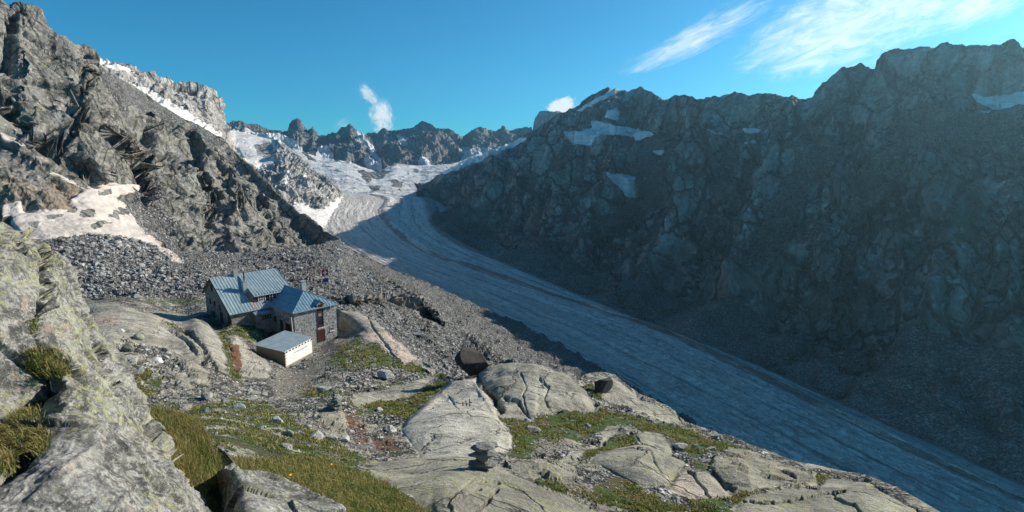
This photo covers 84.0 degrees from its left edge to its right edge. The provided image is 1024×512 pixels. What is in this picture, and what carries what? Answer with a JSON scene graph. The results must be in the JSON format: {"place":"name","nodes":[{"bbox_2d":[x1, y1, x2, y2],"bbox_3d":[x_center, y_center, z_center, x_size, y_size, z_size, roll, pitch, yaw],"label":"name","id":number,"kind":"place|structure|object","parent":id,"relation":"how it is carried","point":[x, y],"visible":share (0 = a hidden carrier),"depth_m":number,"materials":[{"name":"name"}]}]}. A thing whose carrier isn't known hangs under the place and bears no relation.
{"place":"outdoors","nodes":[
{"label":"outdoors","id":0,"kind":"place"},
{"bbox_2d":[100,57,240,154],"bbox_3d":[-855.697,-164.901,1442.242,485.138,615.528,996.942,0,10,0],"label":"hazy summit","id":1,"kind":"structure","parent":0,"point":[203,106],"depth_m":1384.17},
{"bbox_2d":[0,0,357,256],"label":"cliff","id":2,"kind":"structure","parent":0,"point":[89,143],"depth_m":397.61,"materials":[{"name":"grey stone"}]},
{"bbox_2d":[32,233,502,377],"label":"scree slope","id":3,"kind":"structure","parent":0,"point":[399,298],"depth_m":236.32,"materials":[{"name":"grey gravel"}]},
{"bbox_2d":[76,241,84,245],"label":"stone","id":4,"kind":"object","parent":3,"relation":"on","point":[80,243],"visible":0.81,"depth_m":238.38,"materials":[{"name":"grey stone"}]},
{"bbox_2d":[131,294,141,298],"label":"stone","id":5,"kind":"object","parent":3,"relation":"on","point":[136,296],"visible":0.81,"depth_m":121.17,"materials":[{"name":"stone"}]},
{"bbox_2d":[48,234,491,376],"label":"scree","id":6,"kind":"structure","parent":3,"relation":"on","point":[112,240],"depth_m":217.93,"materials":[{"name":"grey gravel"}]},
{"bbox_2d":[230,130,342,227],"bbox_3d":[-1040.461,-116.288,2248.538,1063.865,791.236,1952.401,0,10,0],"label":"snowy spur","id":7,"kind":"structure","parent":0,"point":[296,181],"depth_m":2141.50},
{"bbox_2d":[228,451,436,511],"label":"grass","id":8,"kind":"structure","parent":0,"point":[297,470],"depth_m":11.51,"materials":[{"name":"green plant"}]},
{"bbox_2d":[227,111,561,195],"bbox_3d":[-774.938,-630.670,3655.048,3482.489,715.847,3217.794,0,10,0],"label":"mountain","id":9,"kind":"structure","parent":0,"point":[349,159],"depth_m":3827.84,"materials":[{"name":"white snow"}]},
{"bbox_2d":[83,295,939,511],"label":"ground","id":10,"kind":"structure","parent":0,"point":[551,465],"depth_m":33.43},
{"bbox_2d":[0,222,212,511],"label":"boulder","id":11,"kind":"object","parent":10,"relation":"on","point":[111,447],"visible":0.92,"depth_m":4.24,"materials":[{"name":"stone"}]},
{"bbox_2d":[1,402,45,429],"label":"grass","id":12,"kind":"structure","parent":11,"relation":"on","point":[32,411],"depth_m":3.69,"materials":[{"name":"green plant"}]},
{"bbox_2d":[0,417,55,477],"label":"grass","id":13,"kind":"structure","parent":11,"relation":"on","point":[35,440],"depth_m":3.39,"materials":[{"name":"green plant"}]},
{"bbox_2d":[23,317,42,334],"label":"grass","id":14,"kind":"structure","parent":11,"relation":"on","point":[34,325],"depth_m":4.40,"materials":[{"name":"green plant"}]},
{"bbox_2d":[14,341,74,379],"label":"grass","id":15,"kind":"structure","parent":11,"relation":"on","point":[50,366],"depth_m":4.29,"materials":[{"name":"green plant"}]},
{"bbox_2d":[121,343,134,351],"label":"stone","id":16,"kind":"object","parent":10,"relation":"on","point":[128,347],"visible":0.95,"depth_m":50.61,"materials":[{"name":"grey stone"}]},
{"bbox_2d":[125,355,137,363],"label":"stone","id":17,"kind":"object","parent":10,"relation":"on","point":[132,359],"visible":0.56,"depth_m":46.07,"materials":[{"name":"stone"}]},
{"bbox_2d":[135,366,143,374],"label":"stone","id":18,"kind":"object","parent":10,"relation":"on","point":[140,369],"visible":0.48,"depth_m":40.84,"materials":[{"name":"stone"}]},
{"bbox_2d":[87,302,206,363],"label":"rock slab","id":19,"kind":"object","parent":10,"relation":"on","point":[111,318],"visible":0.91,"depth_m":71.70,"materials":[{"name":"grey stone"}]},
{"bbox_2d":[133,334,143,340],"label":"stone","id":20,"kind":"object","parent":19,"relation":"on","point":[140,337],"visible":0.88,"depth_m":63.59,"materials":[{"name":"grey stone"}]},
{"bbox_2d":[150,372,159,377],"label":"stone","id":21,"kind":"object","parent":10,"relation":"on","point":[155,375],"visible":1,"depth_m":41.25,"materials":[{"name":"stone"}]},
{"bbox_2d":[150,357,163,363],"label":"stone","id":22,"kind":"object","parent":10,"relation":"on","point":[159,360],"visible":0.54,"depth_m":49.60,"materials":[{"name":"stone"}]},
{"bbox_2d":[165,382,174,385],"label":"stone","id":23,"kind":"object","parent":10,"relation":"on","point":[170,384],"visible":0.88,"depth_m":40.15,"materials":[{"name":"stone"}]},
{"bbox_2d":[145,310,228,372],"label":"rock slab","id":24,"kind":"object","parent":10,"relation":"on","point":[205,335],"visible":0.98,"depth_m":84.00,"materials":[{"name":"grey stone"}]},
{"bbox_2d":[172,352,210,382],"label":"rock outcrop","id":25,"kind":"object","parent":10,"relation":"on","point":[196,371],"visible":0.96,"depth_m":50.03,"materials":[{"name":"grey stone"}]},
{"bbox_2d":[200,407,208,412],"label":"stone","id":26,"kind":"object","parent":10,"relation":"on","point":[205,410],"visible":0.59,"depth_m":25.12,"materials":[{"name":"stone"}]},
{"bbox_2d":[201,392,212,399],"bbox_3d":[-18.488,8.476,34.522,0.640,0.461,1.112,-21,10,-37],"label":"stone","id":27,"kind":"object","parent":10,"relation":"on","point":[206,395],"visible":0.96,"depth_m":34.34,"materials":[{"name":"stone"}]},
{"bbox_2d":[221,398,230,402],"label":"stone","id":28,"kind":"object","parent":10,"relation":"on","point":[225,400],"visible":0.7,"depth_m":33.83,"materials":[{"name":"stone"}]},
{"bbox_2d":[215,443,239,469],"bbox_3d":[-4.222,3.846,8.558,0.660,2.319,3.457,-5,11,-26],"label":"rock","id":29,"kind":"object","parent":10,"relation":"on","point":[228,461],"visible":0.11,"depth_m":7.99,"materials":[{"name":"stone"}]},
{"bbox_2d":[232,403,245,410],"bbox_3d":[-13.521,7.552,28.156,0.664,0.419,0.459,-4,10,-22],"label":"stone","id":30,"kind":"object","parent":10,"relation":"on","point":[239,406],"visible":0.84,"depth_m":28.06,"materials":[{"name":"stone"}]},
{"bbox_2d":[226,335,271,379],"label":"rock outcrop","id":31,"kind":"object","parent":10,"relation":"on","point":[250,363],"visible":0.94,"depth_m":72.16,"materials":[{"name":"grey stone"}]},
{"bbox_2d":[247,395,257,399],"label":"stone","id":32,"kind":"object","parent":10,"relation":"on","point":[252,397],"visible":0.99,"depth_m":36.99,"materials":[{"name":"stone"}]},
{"bbox_2d":[202,268,337,345],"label":"mountain hut","id":33,"kind":"object","parent":10,"relation":"on","point":[272,300],"visible":0.96,"depth_m":103.20,"materials":[{"name":"stone"},{"name":"blue metal"}]},
{"bbox_2d":[261,313,271,320],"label":"window","id":34,"kind":"structure","parent":33,"relation":"in","point":[268,316],"depth_m":103.02,"materials":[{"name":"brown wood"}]},
{"bbox_2d":[280,319,283,330],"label":"door","id":35,"kind":"structure","parent":33,"relation":"in","point":[281,321],"depth_m":102.42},
{"bbox_2d":[285,323,290,331],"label":"window","id":36,"kind":"structure","parent":33,"relation":"in","point":[288,326],"depth_m":100.87,"materials":[{"name":"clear glass"}]},
{"bbox_2d":[317,329,325,341],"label":"door","id":37,"kind":"structure","parent":33,"relation":"in","point":[321,333],"depth_m":103.33,"materials":[{"name":"red wood"}]},
{"bbox_2d":[271,416,282,423],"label":"stone","id":38,"kind":"object","parent":10,"relation":"on","point":[275,419],"visible":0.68,"depth_m":25.81,"materials":[{"name":"stone"}]},
{"bbox_2d":[214,465,345,511],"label":"rock","id":39,"kind":"object","parent":10,"relation":"on","point":[243,490],"visible":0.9,"depth_m":5.06,"materials":[{"name":"stone"}]},
{"bbox_2d":[253,330,313,366],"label":"shed","id":40,"kind":"structure","parent":10,"relation":"on","point":[284,348],"depth_m":87.42,"materials":[{"name":"white wood"}]},
{"bbox_2d":[280,443,292,448],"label":"stone","id":41,"kind":"object","parent":10,"relation":"on","point":[287,445],"visible":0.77,"depth_m":17.72,"materials":[{"name":"stone"}]},
{"bbox_2d":[283,429,293,436],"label":"stone","id":42,"kind":"object","parent":10,"relation":"on","point":[290,433],"visible":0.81,"depth_m":22.82,"materials":[{"name":"stone"}]},
{"bbox_2d":[309,430,323,439],"bbox_3d":[-8.182,7.551,23.722,0.610,0.368,0.892,8,18,17],"label":"stone","id":43,"kind":"object","parent":10,"relation":"on","point":[318,434],"visible":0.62,"depth_m":23.70,"materials":[{"name":"stone"}]},
{"bbox_2d":[317,386,331,392],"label":"stone","id":44,"kind":"object","parent":10,"relation":"on","point":[322,388],"visible":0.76,"depth_m":41.76,"materials":[{"name":"stone"}]},
{"bbox_2d":[326,435,337,441],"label":"stone","id":45,"kind":"object","parent":10,"relation":"on","point":[333,438],"visible":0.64,"depth_m":24.02,"materials":[{"name":"stone"}]},
{"bbox_2d":[317,410,349,436],"bbox_3d":[-9.346,8.712,29.779,1.644,2.486,8.470,-3,10,-17],"label":"rock outcrop","id":46,"kind":"object","parent":10,"relation":"on","point":[338,420],"visible":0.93,"depth_m":29.18,"materials":[{"name":"grey stone"}]},
{"bbox_2d":[318,391,343,411],"bbox_3d":[-10.096,8.137,31.729,1.406,1.172,1.049,0,10,0],"label":"cairn","id":47,"kind":"object","parent":46,"relation":"on","point":[335,404],"visible":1,"depth_m":31.66,"materials":[{"name":"stone"}]},
{"bbox_2d":[339,435,349,441],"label":"stone","id":48,"kind":"object","parent":10,"relation":"on","point":[345,438],"visible":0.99,"depth_m":24.88,"materials":[{"name":"stone"}]},
{"bbox_2d":[338,309,385,332],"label":"rock slab","id":49,"kind":"object","parent":10,"relation":"on","point":[352,321],"visible":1,"depth_m":109.56,"materials":[{"name":"grey stone"}]},
{"bbox_2d":[377,370,395,379],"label":"stone","id":50,"kind":"object","parent":10,"relation":"on","point":[384,374],"visible":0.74,"depth_m":57.08,"materials":[{"name":"stone"}]},
{"bbox_2d":[382,425,396,431],"bbox_3d":[-6.221,8.782,28.826,0.655,0.435,0.466,2,10,12],"label":"stone","id":51,"kind":"object","parent":10,"relation":"on","point":[388,428],"visible":0.92,"depth_m":28.73,"materials":[{"name":"stone"}]},
{"bbox_2d":[351,331,437,374],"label":"rock slab","id":52,"kind":"object","parent":10,"relation":"on","point":[390,345],"visible":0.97,"depth_m":87.56,"materials":[{"name":"grey stone"}]},
{"bbox_2d":[351,378,438,406],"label":"rock slab","id":53,"kind":"object","parent":10,"relation":"on","point":[394,393],"visible":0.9,"depth_m":46.68,"materials":[{"name":"grey stone"}]},
{"bbox_2d":[400,377,513,455],"bbox_3d":[-3.465,9.143,35.953,5.681,9.872,31.468,-1,10,-4],"label":"rock slab","id":54,"kind":"object","parent":10,"relation":"on","point":[444,421],"visible":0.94,"depth_m":28.11,"materials":[{"name":"grey stone"}]},
{"bbox_2d":[454,347,488,375],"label":"boulder","id":55,"kind":"object","parent":10,"relation":"on","point":[469,361],"visible":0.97,"depth_m":49.53,"materials":[{"name":"grey stone"}]},
{"bbox_2d":[366,455,591,511],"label":"rock slab","id":56,"kind":"object","parent":10,"relation":"on","point":[446,483],"visible":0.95,"depth_m":13.98,"materials":[{"name":"grey stone"}]},
{"bbox_2d":[468,441,498,471],"bbox_3d":[-0.853,5.684,16.137,0.972,0.870,0.664,1,10,8],"label":"cairn","id":57,"kind":"object","parent":56,"relation":"on","point":[484,452],"visible":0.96,"depth_m":15.99,"materials":[{"name":"stone"}]},
{"bbox_2d":[135,320,830,511],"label":"grass","id":58,"kind":"structure","parent":10,"relation":"on","point":[699,506],"depth_m":27.19,"materials":[{"name":"green plant"}]},
{"bbox_2d":[115,318,875,511],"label":"rubble","id":59,"kind":"object","parent":10,"relation":"on","point":[578,464],"visible":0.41,"depth_m":29.70,"materials":[{"name":"grey stone"}]},
{"bbox_2d":[525,426,540,432],"bbox_3d":[0.962,8.848,28.977,0.998,0.411,0.683,4,14,2],"label":"stone","id":60,"kind":"object","parent":10,"relation":"on","point":[534,429],"visible":0.71,"depth_m":28.81,"materials":[{"name":"stone"}]},
{"bbox_2d":[479,362,596,416],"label":"rock slab","id":61,"kind":"object","parent":10,"relation":"on","point":[529,389],"visible":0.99,"depth_m":40.92,"materials":[{"name":"grey stone"}]},
{"bbox_2d":[561,424,622,462],"bbox_3d":[4.253,9.167,28.432,1.034,4.079,12.232,4,10,22],"label":"rock slab","id":62,"kind":"object","parent":10,"relation":"on","point":[611,430],"visible":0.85,"depth_m":28.99,"materials":[{"name":"grey stone"}]},
{"bbox_2d":[591,374,679,424],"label":"rock slab","id":63,"kind":"object","parent":10,"relation":"on","point":[620,391],"visible":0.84,"depth_m":43.28,"materials":[{"name":"grey stone"}]},
{"bbox_2d":[594,377,612,393],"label":"boulder","id":64,"kind":"object","parent":63,"relation":"on","point":[604,385],"visible":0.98,"depth_m":43.56,"materials":[{"name":"grey stone"}]},
{"bbox_2d":[588,444,686,487],"bbox_3d":[5.701,8.977,24.732,3.673,3.100,9.008,4,10,21],"label":"rock slab","id":65,"kind":"object","parent":10,"relation":"on","point":[646,465],"visible":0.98,"depth_m":22.48,"materials":[{"name":"grey stone"}]},
{"bbox_2d":[634,432,674,452],"bbox_3d":[7.519,9.778,30.041,1.906,0.725,3.387,0,10,0],"label":"rock slab","id":66,"kind":"object","parent":10,"relation":"on","point":[662,444],"visible":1,"depth_m":29.91,"materials":[{"name":"grey stone"}]},
{"bbox_2d":[673,443,687,449],"bbox_3d":[8.783,9.937,29.815,0.863,0.358,0.497,-13,6,-19],"label":"stone","id":67,"kind":"object","parent":10,"relation":"on","point":[679,446],"visible":0.99,"depth_m":29.64,"materials":[{"name":"stone"}]},
{"bbox_2d":[671,470,732,498],"bbox_3d":[7.132,8.586,21.174,2.115,0.730,2.964,4,11,23],"label":"rock slab","id":68,"kind":"object","parent":10,"relation":"on","point":[694,484],"visible":1,"depth_m":20.86,"materials":[{"name":"grey stone"}]},
{"bbox_2d":[706,447,818,494],"bbox_3d":[11.188,9.688,25.487,4.649,4.075,11.094,5,11,27],"label":"rock ledge","id":69,"kind":"object","parent":10,"relation":"on","point":[734,470],"visible":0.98,"depth_m":24.33,"materials":[{"name":"grey stone"}]},
{"bbox_2d":[732,476,918,511],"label":"rock slab","id":70,"kind":"object","parent":10,"relation":"on","point":[840,494],"visible":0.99,"depth_m":20.14,"materials":[{"name":"grey stone"}]},
{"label":"turf mound","id":71,"kind":"structure","parent":10,"relation":"on","visible":0},
{"bbox_2d":[149,401,225,511],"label":"grass","id":72,"kind":"structure","parent":71,"relation":"on","point":[192,440],"depth_m":6.62,"materials":[{"name":"green plant"}]},
{"bbox_2d":[3,0,1023,136],"label":"sky","id":73,"kind":"structure","parent":0,"point":[460,66],"materials":[{"name":"blue"}]},
{"bbox_2d":[347,246,696,424],"bbox_3d":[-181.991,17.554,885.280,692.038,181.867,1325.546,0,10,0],"label":"moraine slope","id":74,"kind":"structure","parent":0,"point":[507,337],"depth_m":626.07,"materials":[{"name":"grey gravel"}]},
{"bbox_2d":[323,193,1023,511],"bbox_3d":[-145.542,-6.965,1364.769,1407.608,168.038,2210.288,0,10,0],"label":"glacier","id":75,"kind":"object","parent":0,"point":[717,390],"visible":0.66,"depth_m":646.94,"materials":[{"name":"ice"}]},
{"bbox_2d":[413,39,1023,482],"bbox_3d":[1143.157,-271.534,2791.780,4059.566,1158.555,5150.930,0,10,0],"label":"mountain","id":76,"kind":"structure","parent":0,"point":[853,237],"depth_m":905.08,"materials":[{"name":"grey stone"}]},
{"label":"flagpole","id":77,"kind":"object","parent":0,"visible":0},
{"bbox_2d":[321,269,327,275],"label":"flag","id":78,"kind":"object","parent":77,"relation":"attached to","point":[324,272],"visible":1,"depth_m":102.35,"materials":[{"name":"red fabric"}]}
]}

